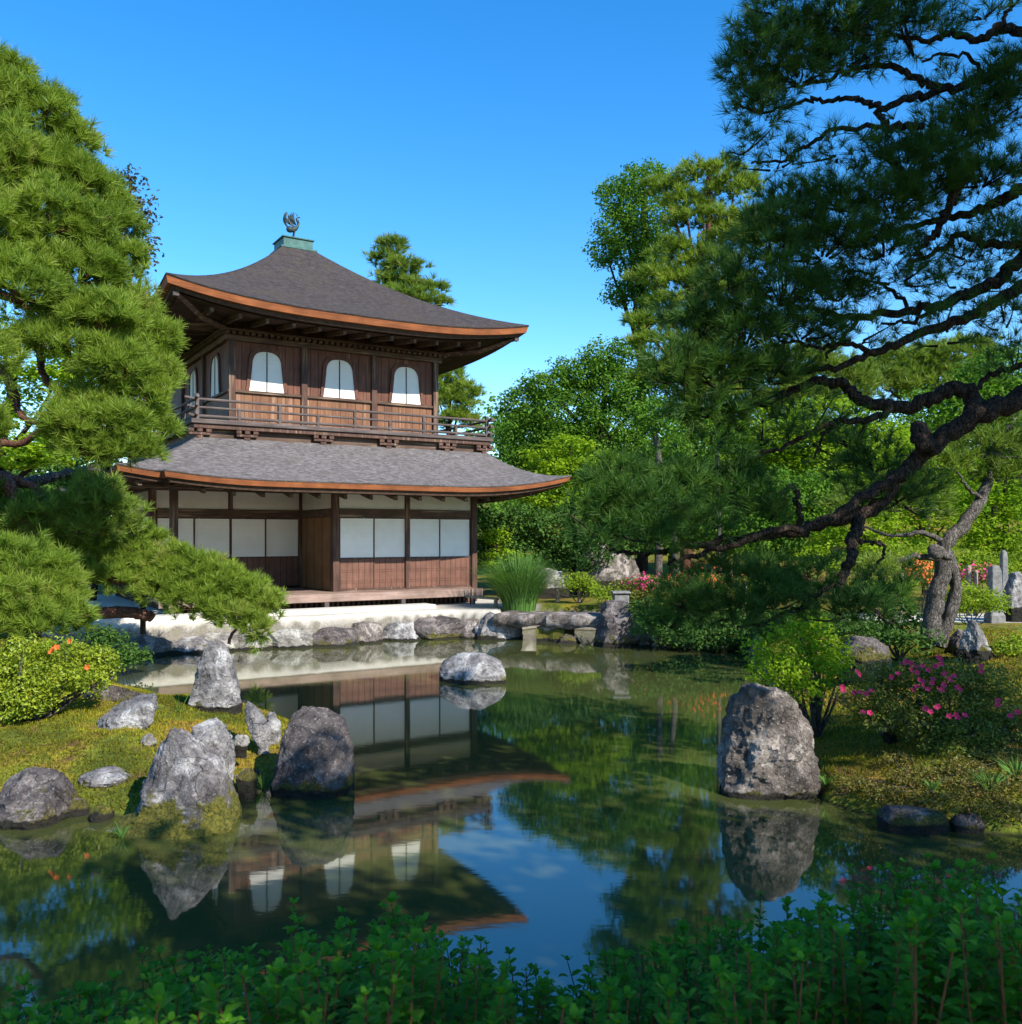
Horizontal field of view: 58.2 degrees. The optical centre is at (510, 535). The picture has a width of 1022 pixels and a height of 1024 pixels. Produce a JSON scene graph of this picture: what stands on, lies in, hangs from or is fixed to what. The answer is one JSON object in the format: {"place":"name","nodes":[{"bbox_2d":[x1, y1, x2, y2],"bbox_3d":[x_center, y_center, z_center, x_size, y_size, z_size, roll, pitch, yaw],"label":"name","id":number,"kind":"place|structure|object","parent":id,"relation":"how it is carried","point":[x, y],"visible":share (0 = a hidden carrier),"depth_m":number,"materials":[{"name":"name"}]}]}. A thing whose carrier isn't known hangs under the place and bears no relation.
{"place":"outdoors","nodes":[
{"label":"outdoors","id":0,"kind":"place"},
{"bbox_2d":[0,629,1021,1019],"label":"pond water","id":1,"kind":"structure","parent":0,"point":[546,805],"depth_m":6.88,"materials":[{"name":"liquid"}]},
{"bbox_2d":[236,768,257,799],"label":"rock","id":2,"kind":"object","parent":1,"relation":"in","point":[246,780],"visible":0.97,"depth_m":8.00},
{"bbox_2d":[439,652,506,684],"bbox_3d":[-0.607,2.219,14.589,1.094,0.731,0.997,0,0,0],"label":"rock","id":3,"kind":"object","parent":1,"relation":"in","point":[469,668],"visible":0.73,"depth_m":14.30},
{"bbox_2d":[493,610,600,642],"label":"stone bridge","id":4,"kind":"structure","parent":1,"relation":"in","point":[554,626],"depth_m":19.83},
{"bbox_2d":[0,457,1021,1023],"bbox_3d":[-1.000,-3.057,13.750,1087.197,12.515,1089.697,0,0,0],"label":"ground","id":5,"kind":"structure","parent":0,"point":[172,631],"depth_m":9.65,"materials":[{"name":"plant"}]},
{"bbox_2d":[0,972,41,1023],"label":"hedge shrub","id":6,"kind":"object","parent":5,"relation":"on","point":[23,981],"visible":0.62,"depth_m":3.60,"materials":[{"name":"green plant"}]},
{"bbox_2d":[0,766,77,830],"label":"rock","id":7,"kind":"object","parent":5,"relation":"on","point":[35,797],"visible":0.73,"depth_m":7.37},
{"bbox_2d":[0,525,103,654],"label":"pine tree","id":8,"kind":"object","parent":5,"relation":"on","point":[41,580],"visible":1,"depth_m":11.36,"materials":[{"name":"green plant"}]},
{"bbox_2d":[0,980,114,1023],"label":"hedge shrub","id":9,"kind":"object","parent":5,"relation":"on","point":[67,1010],"visible":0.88,"depth_m":3.47,"materials":[{"name":"green plant"}]},
{"bbox_2d":[0,311,118,476],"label":"maple tree","id":10,"kind":"object","parent":5,"relation":"on","point":[30,455],"visible":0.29,"depth_m":17.85,"materials":[{"name":"green plant"}]},
{"bbox_2d":[0,632,125,723],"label":"azalea bush","id":11,"kind":"object","parent":5,"relation":"on","point":[29,674],"visible":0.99,"depth_m":9.43,"materials":[{"name":"green plant"}]},
{"bbox_2d":[6,453,121,535],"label":"leafy tree","id":12,"kind":"object","parent":5,"relation":"on","point":[59,468],"visible":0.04,"depth_m":26.49,"materials":[{"name":"green plant"}]},
{"bbox_2d":[0,464,155,545],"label":"pine tree","id":13,"kind":"object","parent":5,"relation":"on","point":[55,511],"visible":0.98,"depth_m":14.92,"materials":[{"name":"green plant"}]},
{"bbox_2d":[70,798,89,817],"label":"edging stone","id":14,"kind":"object","parent":5,"relation":"on","point":[79,807],"visible":0.35,"depth_m":7.53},
{"bbox_2d":[0,37,191,473],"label":"pine tree","id":15,"kind":"object","parent":5,"relation":"on","point":[90,209],"visible":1,"depth_m":12.45,"materials":[{"name":"green plant"}]},
{"bbox_2d":[89,805,114,822],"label":"edging stone","id":16,"kind":"object","parent":5,"relation":"on","point":[101,813],"visible":0.48,"depth_m":7.41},
{"bbox_2d":[78,765,132,788],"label":"rock","id":17,"kind":"object","parent":5,"relation":"on","point":[109,776],"visible":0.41,"depth_m":7.87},
{"bbox_2d":[82,685,144,701],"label":"rock","id":18,"kind":"object","parent":5,"relation":"on","point":[113,692],"visible":0.17,"depth_m":10.44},
{"bbox_2d":[74,623,153,674],"bbox_3d":[-6.647,2.268,15.403,1.499,1.632,0.845,0,0,37],"label":"shrub","id":19,"kind":"object","parent":5,"relation":"on","point":[126,659],"visible":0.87,"depth_m":15.32,"materials":[{"name":"green plant"}]},
{"bbox_2d":[88,163,164,600],"bbox_3d":[-10.260,-3.905,23.927,2.442,11.629,1.775,0,0,0],"label":"leafy tree","id":20,"kind":"object","parent":5,"relation":"on","point":[130,178],"visible":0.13,"depth_m":23.98,"materials":[{"name":"green plant"}]},
{"bbox_2d":[49,946,210,1023],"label":"hedge shrub","id":21,"kind":"object","parent":5,"relation":"on","point":[156,994],"visible":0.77,"depth_m":3.03,"materials":[{"name":"green plant"}]},
{"bbox_2d":[116,635,172,656],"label":"edging stone","id":22,"kind":"object","parent":5,"relation":"on","point":[159,646],"visible":0.34,"depth_m":17.66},
{"bbox_2d":[0,517,290,657],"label":"pine tree","id":23,"kind":"object","parent":5,"relation":"on","point":[213,585],"visible":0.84,"depth_m":15.61,"materials":[{"name":"green plant"}]},
{"bbox_2d":[116,727,241,838],"bbox_3d":[-2.714,2.118,7.357,1.089,1.157,0.858,0,0,0],"label":"rock","id":24,"kind":"object","parent":5,"relation":"on","point":[187,790],"visible":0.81,"depth_m":7.12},
{"bbox_2d":[168,636,208,653],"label":"edging stone","id":25,"kind":"object","parent":5,"relation":"on","point":[192,645],"visible":0.32,"depth_m":17.96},
{"bbox_2d":[123,943,280,1023],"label":"hedge shrub","id":26,"kind":"object","parent":5,"relation":"on","point":[169,1008],"visible":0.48,"depth_m":3.26,"materials":[{"name":"green plant"}]},
{"bbox_2d":[191,717,235,782],"bbox_3d":[-2.701,2.073,8.110,0.509,0.874,0.374,0,0,0],"label":"rock","id":27,"kind":"object","parent":5,"relation":"on","point":[215,735],"visible":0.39,"depth_m":8.05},
{"bbox_2d":[187,640,242,714],"bbox_3d":[-3.438,1.682,10.635,0.618,0.960,0.443,0,0,0],"label":"rock","id":28,"kind":"object","parent":5,"relation":"on","point":[216,686],"visible":0.95,"depth_m":10.49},
{"bbox_2d":[198,632,239,650],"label":"edging stone","id":29,"kind":"object","parent":5,"relation":"on","point":[232,646],"visible":0.37,"depth_m":18.39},
{"bbox_2d":[233,734,249,758],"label":"rock","id":30,"kind":"object","parent":5,"relation":"on","point":[241,742],"visible":0.77,"depth_m":8.51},
{"bbox_2d":[244,701,270,755],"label":"rock","id":31,"kind":"object","parent":5,"relation":"on","point":[259,727],"visible":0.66,"depth_m":8.95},
{"bbox_2d":[99,603,435,623],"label":"stone terrace","id":32,"kind":"structure","parent":5,"relation":"on","point":[299,611],"depth_m":20.09,"materials":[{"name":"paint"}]},
{"bbox_2d":[190,897,356,1023],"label":"hedge shrub","id":33,"kind":"object","parent":5,"relation":"on","point":[275,976],"visible":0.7,"depth_m":2.52,"materials":[{"name":"green plant"}]},
{"bbox_2d":[267,711,281,744],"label":"rock","id":34,"kind":"object","parent":5,"relation":"on","point":[273,721],"visible":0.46,"depth_m":9.20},
{"bbox_2d":[270,628,312,648],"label":"edging stone","id":35,"kind":"object","parent":5,"relation":"on","point":[285,638],"visible":0.57,"depth_m":18.79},
{"bbox_2d":[270,706,354,799],"bbox_3d":[-1.788,2.068,8.285,0.754,1.016,0.624,0,0,0],"label":"rock","id":36,"kind":"object","parent":5,"relation":"on","point":[315,759],"visible":0.85,"depth_m":8.08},
{"bbox_2d":[59,212,570,613],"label":"pavilion","id":37,"kind":"structure","parent":5,"relation":"on","point":[318,460],"depth_m":22.30,"materials":[{"name":"wood"}]},
{"bbox_2d":[209,353,220,397],"bbox_3d":[-7.262,-3.948,22.495,0.045,1.025,1.030,0,0,-32],"label":"bell window","id":38,"kind":"structure","parent":37,"relation":"in","point":[214,367],"depth_m":22.49,"materials":[{"name":"paper"}]},
{"bbox_2d":[245,348,287,392],"bbox_3d":[-5.831,-3.948,21.926,1.030,1.025,0.045,0,0,-32],"label":"bell window","id":39,"kind":"structure","parent":37,"relation":"in","point":[266,372],"depth_m":21.92,"materials":[{"name":"paper"}]},
{"bbox_2d":[320,356,358,398],"bbox_3d":[-4.278,-3.948,22.899,1.030,1.025,0.045,0,0,-32],"label":"bell window","id":40,"kind":"structure","parent":37,"relation":"in","point":[339,375],"depth_m":22.89,"materials":[{"name":"paper"}]},
{"bbox_2d":[388,364,423,404],"bbox_3d":[-2.725,-3.948,23.873,1.030,1.025,0.045,0,0,-32],"label":"bell window","id":41,"kind":"structure","parent":37,"relation":"in","point":[406,387],"depth_m":23.87,"materials":[{"name":"paper"}]},
{"bbox_2d":[311,626,359,646],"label":"edging stone","id":42,"kind":"object","parent":5,"relation":"on","point":[334,636],"visible":0.48,"depth_m":19.09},
{"bbox_2d":[276,902,447,1023],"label":"hedge shrub","id":43,"kind":"object","parent":5,"relation":"on","point":[363,1008],"visible":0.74,"depth_m":2.56,"materials":[{"name":"green plant"}]},
{"bbox_2d":[351,621,382,643],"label":"edging stone","id":44,"kind":"object","parent":5,"relation":"on","point":[369,632],"visible":0.56,"depth_m":19.65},
{"bbox_2d":[382,621,420,640],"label":"edging stone","id":45,"kind":"object","parent":5,"relation":"on","point":[398,631],"visible":0.41,"depth_m":20.12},
{"bbox_2d":[361,231,456,307],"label":"pine tree","id":46,"kind":"object","parent":5,"relation":"on","point":[412,283],"visible":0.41,"depth_m":37.64,"materials":[{"name":"green plant"}]},
{"bbox_2d":[414,615,464,639],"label":"edging stone","id":47,"kind":"object","parent":5,"relation":"on","point":[437,627],"visible":0.55,"depth_m":20.46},
{"bbox_2d":[362,891,517,1023],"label":"hedge shrub","id":48,"kind":"object","parent":5,"relation":"on","point":[439,989],"visible":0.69,"depth_m":2.73,"materials":[{"name":"green plant"}]},
{"bbox_2d":[438,366,487,431],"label":"pine tree","id":49,"kind":"object","parent":5,"relation":"on","point":[456,388],"visible":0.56,"depth_m":34.62,"materials":[{"name":"green plant"}]},
{"bbox_2d":[474,611,496,639],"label":"rock","id":50,"kind":"object","parent":5,"relation":"on","point":[487,629],"visible":0.59,"depth_m":20.27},
{"bbox_2d":[474,620,522,639],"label":"edging stone","id":51,"kind":"object","parent":5,"relation":"on","point":[506,632],"visible":0.36,"depth_m":20.33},
{"bbox_2d":[477,525,527,596],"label":"maple tree","id":52,"kind":"object","parent":5,"relation":"on","point":[495,542],"visible":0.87,"depth_m":25.08,"materials":[{"name":"green plant"}]},
{"bbox_2d":[0,628,1021,829],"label":"moss","id":53,"kind":"object","parent":5,"relation":"on","point":[69,710],"visible":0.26,"depth_m":8.89,"materials":[{"name":"plant"}]},
{"bbox_2d":[97,693,158,728],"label":"rock","id":54,"kind":"object","parent":53,"relation":"on","point":[137,711],"visible":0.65,"depth_m":9.02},
{"bbox_2d":[447,935,574,1023],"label":"hedge shrub","id":55,"kind":"object","parent":5,"relation":"on","point":[540,991],"visible":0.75,"depth_m":2.93,"materials":[{"name":"green plant"}]},
{"bbox_2d":[7,392,1021,544],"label":"wood","id":56,"kind":"object","parent":5,"relation":"on","point":[496,422],"visible":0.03,"depth_m":46.67,"materials":[{"name":"green plant"}]},
{"bbox_2d":[468,547,570,611],"bbox_3d":[0.230,1.002,21.424,2.908,1.495,2.812,0,0,0],"label":"grass clump","id":57,"kind":"object","parent":5,"relation":"on","point":[520,587],"visible":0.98,"depth_m":20.99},
{"bbox_2d":[538,568,569,598],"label":"rock","id":58,"kind":"object","parent":5,"relation":"on","point":[550,593],"visible":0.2,"depth_m":24.85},
{"bbox_2d":[477,500,645,575],"bbox_3d":[1.523,0.468,26.127,5.590,2.953,2.508,0,0,-15],"label":"bush","id":59,"kind":"object","parent":5,"relation":"on","point":[538,541],"visible":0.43,"depth_m":25.60,"materials":[{"name":"green plant"}]},
{"bbox_2d":[511,432,632,592],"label":"maple tree","id":60,"kind":"object","parent":5,"relation":"on","point":[566,464],"visible":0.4,"depth_m":26.76,"materials":[{"name":"green plant"}]},
{"bbox_2d":[554,568,604,602],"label":"bush","id":61,"kind":"object","parent":5,"relation":"on","point":[586,582],"visible":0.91,"depth_m":22.90,"materials":[{"name":"green plant"}]},
{"bbox_2d":[503,947,686,1023],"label":"hedge shrub","id":62,"kind":"object","parent":5,"relation":"on","point":[595,1010],"visible":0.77,"depth_m":2.87,"materials":[{"name":"green plant"}]},
{"bbox_2d":[492,334,700,513],"bbox_3d":[2.888,-2.491,30.822,7.406,8.527,3.703,0,0,0],"label":"leafy tree","id":63,"kind":"object","parent":5,"relation":"on","point":[592,410],"visible":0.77,"depth_m":30.49,"materials":[{"name":"green plant"}]},
{"bbox_2d":[574,541,642,595],"bbox_3d":[2.837,0.944,26.375,2.052,2.100,1.408,0,0,0],"label":"rock","id":64,"kind":"object","parent":5,"relation":"on","point":[620,567],"visible":0.3,"depth_m":25.83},
{"bbox_2d":[593,600,634,647],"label":"rock","id":65,"kind":"object","parent":5,"relation":"on","point":[613,626],"visible":0.86,"depth_m":18.86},
{"bbox_2d":[581,156,685,571],"bbox_3d":[4.603,-6.172,34.004,4.072,15.356,2.856,0,0,0],"label":"leafy tree","id":66,"kind":"object","parent":5,"relation":"on","point":[636,227],"visible":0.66,"depth_m":33.70,"materials":[{"name":"green plant"}]},
{"bbox_2d":[608,571,665,604],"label":"azalea bush","id":67,"kind":"object","parent":5,"relation":"on","point":[639,589],"visible":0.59,"depth_m":22.27,"materials":[{"name":"pink plant"}]},
{"bbox_2d":[564,919,737,1023],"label":"hedge shrub","id":68,"kind":"object","parent":5,"relation":"on","point":[672,972],"visible":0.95,"depth_m":3.16,"materials":[{"name":"green plant"}]},
{"bbox_2d":[624,391,689,579],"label":"slender tree","id":69,"kind":"object","parent":5,"relation":"on","point":[658,559],"visible":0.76,"depth_m":26.90,"materials":[{"name":"green plant"}]},
{"bbox_2d":[624,596,718,649],"bbox_3d":[3.312,1.752,18.560,2.050,1.036,1.617,0,0,0],"label":"evergreen bush","id":70,"kind":"object","parent":5,"relation":"on","point":[664,632],"visible":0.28,"depth_m":18.33,"materials":[{"name":"green plant"}]},
{"bbox_2d":[618,426,756,578],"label":"leafy tree","id":71,"kind":"object","parent":5,"relation":"on","point":[677,437],"visible":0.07,"depth_m":27.77,"materials":[{"name":"green plant"}]},
{"bbox_2d":[617,147,778,578],"bbox_3d":[6.442,-5.555,31.004,5.742,14.665,2.994,0,0,0],"label":"pine tree","id":72,"kind":"object","parent":5,"relation":"on","point":[706,207],"visible":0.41,"depth_m":30.63,"materials":[{"name":"green plant"}]},
{"bbox_2d":[689,413,755,559],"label":"slender tree","id":73,"kind":"object","parent":5,"relation":"on","point":[714,439],"visible":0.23,"depth_m":24.94,"materials":[{"name":"green plant"}]},
{"bbox_2d":[678,605,771,653],"bbox_3d":[4.271,1.804,18.373,2.110,1.076,1.580,0,0,0],"label":"evergreen bush","id":74,"kind":"object","parent":5,"relation":"on","point":[725,634],"visible":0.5,"depth_m":18.04,"materials":[{"name":"green plant"}]},
{"bbox_2d":[659,890,806,1023],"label":"hedge shrub","id":75,"kind":"object","parent":5,"relation":"on","point":[732,985],"visible":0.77,"depth_m":2.73,"materials":[{"name":"green plant"}]},
{"bbox_2d":[664,404,815,577],"bbox_3d":[7.646,-1.408,30.912,5.987,6.309,3.789,0,0,0],"label":"leafy tree","id":76,"kind":"object","parent":5,"relation":"on","point":[784,452],"visible":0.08,"depth_m":30.29,"materials":[{"name":"green plant"}]},
{"bbox_2d":[716,683,820,800],"bbox_3d":[2.306,1.976,8.281,0.898,1.301,0.688,0,0,0],"label":"rock","id":77,"kind":"object","parent":5,"relation":"on","point":[765,748],"visible":0.84,"depth_m":8.02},
{"bbox_2d":[689,461,868,571],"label":"leafy tree","id":78,"kind":"object","parent":5,"relation":"on","point":[813,488],"visible":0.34,"depth_m":26.41,"materials":[{"name":"green plant"}]},
{"bbox_2d":[555,0,1021,648],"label":"pine tree","id":79,"kind":"object","parent":5,"relation":"on","point":[867,208],"visible":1,"depth_m":7.08,"materials":[{"name":"green plant"}]},
{"bbox_2d":[734,608,864,737],"bbox_3d":[3.062,1.474,9.612,1.635,1.436,1.100,0,0,-33],"label":"maple shrub","id":80,"kind":"object","parent":5,"relation":"on","point":[817,691],"visible":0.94,"depth_m":9.55,"materials":[{"name":"green plant"}]},
{"bbox_2d":[716,339,892,548],"bbox_3d":[12.046,-3.656,38.130,7.173,9.131,5.061,0,0,22],"label":"pine tree","id":81,"kind":"object","parent":5,"relation":"on","point":[856,372],"visible":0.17,"depth_m":37.06,"materials":[{"name":"green plant"}]},
{"bbox_2d":[733,889,887,1023],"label":"hedge shrub","id":82,"kind":"object","parent":5,"relation":"on","point":[804,1000],"visible":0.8,"depth_m":2.67,"materials":[{"name":"green plant"}]},
{"bbox_2d":[736,602,900,644],"bbox_3d":[5.577,1.584,16.392,1.702,0.782,3.143,0,0,-41],"label":"evergreen bush","id":83,"kind":"object","parent":5,"relation":"on","point":[759,630],"visible":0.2,"depth_m":16.59,"materials":[{"name":"green plant"}]},
{"bbox_2d":[736,394,913,575],"bbox_3d":[10.495,-1.431,30.107,6.454,6.474,4.645,0,0,0],"label":"leafy tree","id":84,"kind":"object","parent":5,"relation":"on","point":[795,465],"visible":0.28,"depth_m":29.44,"materials":[{"name":"green plant"}]},
{"bbox_2d":[782,504,929,585],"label":"leafy tree","id":85,"kind":"object","parent":5,"relation":"on","point":[837,534],"visible":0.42,"depth_m":23.80,"materials":[{"name":"green plant"}]},
{"bbox_2d":[837,635,891,683],"bbox_3d":[4.720,1.641,12.186,0.698,0.622,0.593,0,0,0],"label":"rock","id":86,"kind":"object","parent":5,"relation":"on","point":[874,649],"visible":0.48,"depth_m":11.99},
{"bbox_2d":[814,857,981,1023],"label":"hedge shrub","id":87,"kind":"object","parent":5,"relation":"on","point":[890,971],"visible":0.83,"depth_m":2.63,"materials":[{"name":"green plant"}]},
{"bbox_2d":[851,601,949,659],"bbox_3d":[5.564,1.414,13.234,1.229,0.954,1.528,0,0,16],"label":"evergreen bush","id":88,"kind":"object","parent":5,"relation":"on","point":[899,640],"visible":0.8,"depth_m":13.05,"materials":[{"name":"green plant"}]},
{"bbox_2d":[877,805,948,835],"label":"edging stone","id":89,"kind":"object","parent":5,"relation":"on","point":[910,820],"visible":0.56,"depth_m":7.06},
{"bbox_2d":[895,553,934,612],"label":"azalea bush","id":90,"kind":"object","parent":5,"relation":"on","point":[928,579],"visible":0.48,"depth_m":19.37,"materials":[{"name":"orange plant"}]},
{"bbox_2d":[811,393,1021,650],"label":"pine tree","id":91,"kind":"object","parent":5,"relation":"on","point":[939,613],"visible":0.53,"depth_m":12.96,"materials":[{"name":"green plant"}]},
{"bbox_2d":[834,436,1010,594],"bbox_3d":[11.628,-0.445,26.016,4.780,4.748,2.999,0,0,0],"label":"maple tree","id":92,"kind":"object","parent":5,"relation":"on","point":[923,524],"visible":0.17,"depth_m":25.66,"materials":[{"name":"green plant"}]},
{"bbox_2d":[828,652,1021,760],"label":"azalea bush","id":93,"kind":"object","parent":5,"relation":"on","point":[949,725],"visible":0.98,"depth_m":8.58,"materials":[{"name":"green plant"}]},
{"bbox_2d":[829,747,1021,825],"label":"shrub","id":94,"kind":"object","parent":5,"relation":"on","point":[962,781],"visible":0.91,"depth_m":7.51,"materials":[{"name":"green plant"}]},
{"bbox_2d":[838,328,1019,528],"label":"pine tree","id":95,"kind":"object","parent":5,"relation":"on","point":[925,366],"visible":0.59,"depth_m":40.83,"materials":[{"name":"green plant"}]},
{"bbox_2d":[871,537,1021,583],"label":"leafy tree","id":96,"kind":"object","parent":5,"relation":"on","point":[1014,560],"visible":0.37,"depth_m":21.39,"materials":[{"name":"green plant"}]},
{"bbox_2d":[883,344,1021,565],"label":"leafy tree","id":97,"kind":"object","parent":5,"relation":"on","point":[951,409],"visible":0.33,"depth_m":32.43,"materials":[{"name":"green plant"}]},
{"bbox_2d":[900,852,1021,1023],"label":"hedge shrub","id":98,"kind":"object","parent":5,"relation":"on","point":[974,987],"visible":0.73,"depth_m":2.66,"materials":[{"name":"green plant"}]},
{"bbox_2d":[949,812,985,833],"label":"edging stone","id":99,"kind":"object","parent":5,"relation":"on","point":[965,823],"visible":0.48,"depth_m":7.09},
{"bbox_2d":[955,619,994,664],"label":"rock","id":100,"kind":"object","parent":5,"relation":"on","point":[973,641],"visible":0.75,"depth_m":12.42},
{"bbox_2d":[958,561,991,612],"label":"azalea bush","id":101,"kind":"object","parent":5,"relation":"on","point":[982,578],"visible":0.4,"depth_m":19.82,"materials":[{"name":"pink plant"}]},
{"bbox_2d":[930,883,1021,1023],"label":"hedge shrub","id":102,"kind":"object","parent":5,"relation":"on","point":[1007,917],"visible":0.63,"depth_m":2.49,"materials":[{"name":"green plant"}]},
{"bbox_2d":[933,458,1021,557],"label":"maple tree","id":103,"kind":"object","parent":5,"relation":"on","point":[1004,536],"visible":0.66,"depth_m":22.77,"materials":[{"name":"green plant"}]},
{"bbox_2d":[944,580,1012,624],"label":"bush","id":104,"kind":"object","parent":5,"relation":"on","point":[992,601],"visible":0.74,"depth_m":16.88,"materials":[{"name":"green plant"}]},
{"bbox_2d":[984,565,1005,623],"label":"stone pillar","id":105,"kind":"structure","parent":5,"relation":"on","point":[994,576],"depth_m":17.90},
{"bbox_2d":[989,630,1021,658],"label":"bush","id":106,"kind":"object","parent":5,"relation":"on","point":[1009,650],"visible":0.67,"depth_m":12.41,"materials":[{"name":"green plant"}]},
{"bbox_2d":[1003,572,1021,621],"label":"rock","id":107,"kind":"object","parent":5,"relation":"on","point":[1013,588],"visible":0.76,"depth_m":18.03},
{"bbox_2d":[0,0,1021,472],"label":"sky","id":108,"kind":"structure","parent":0,"point":[481,133],"materials":[{"name":"blue"}]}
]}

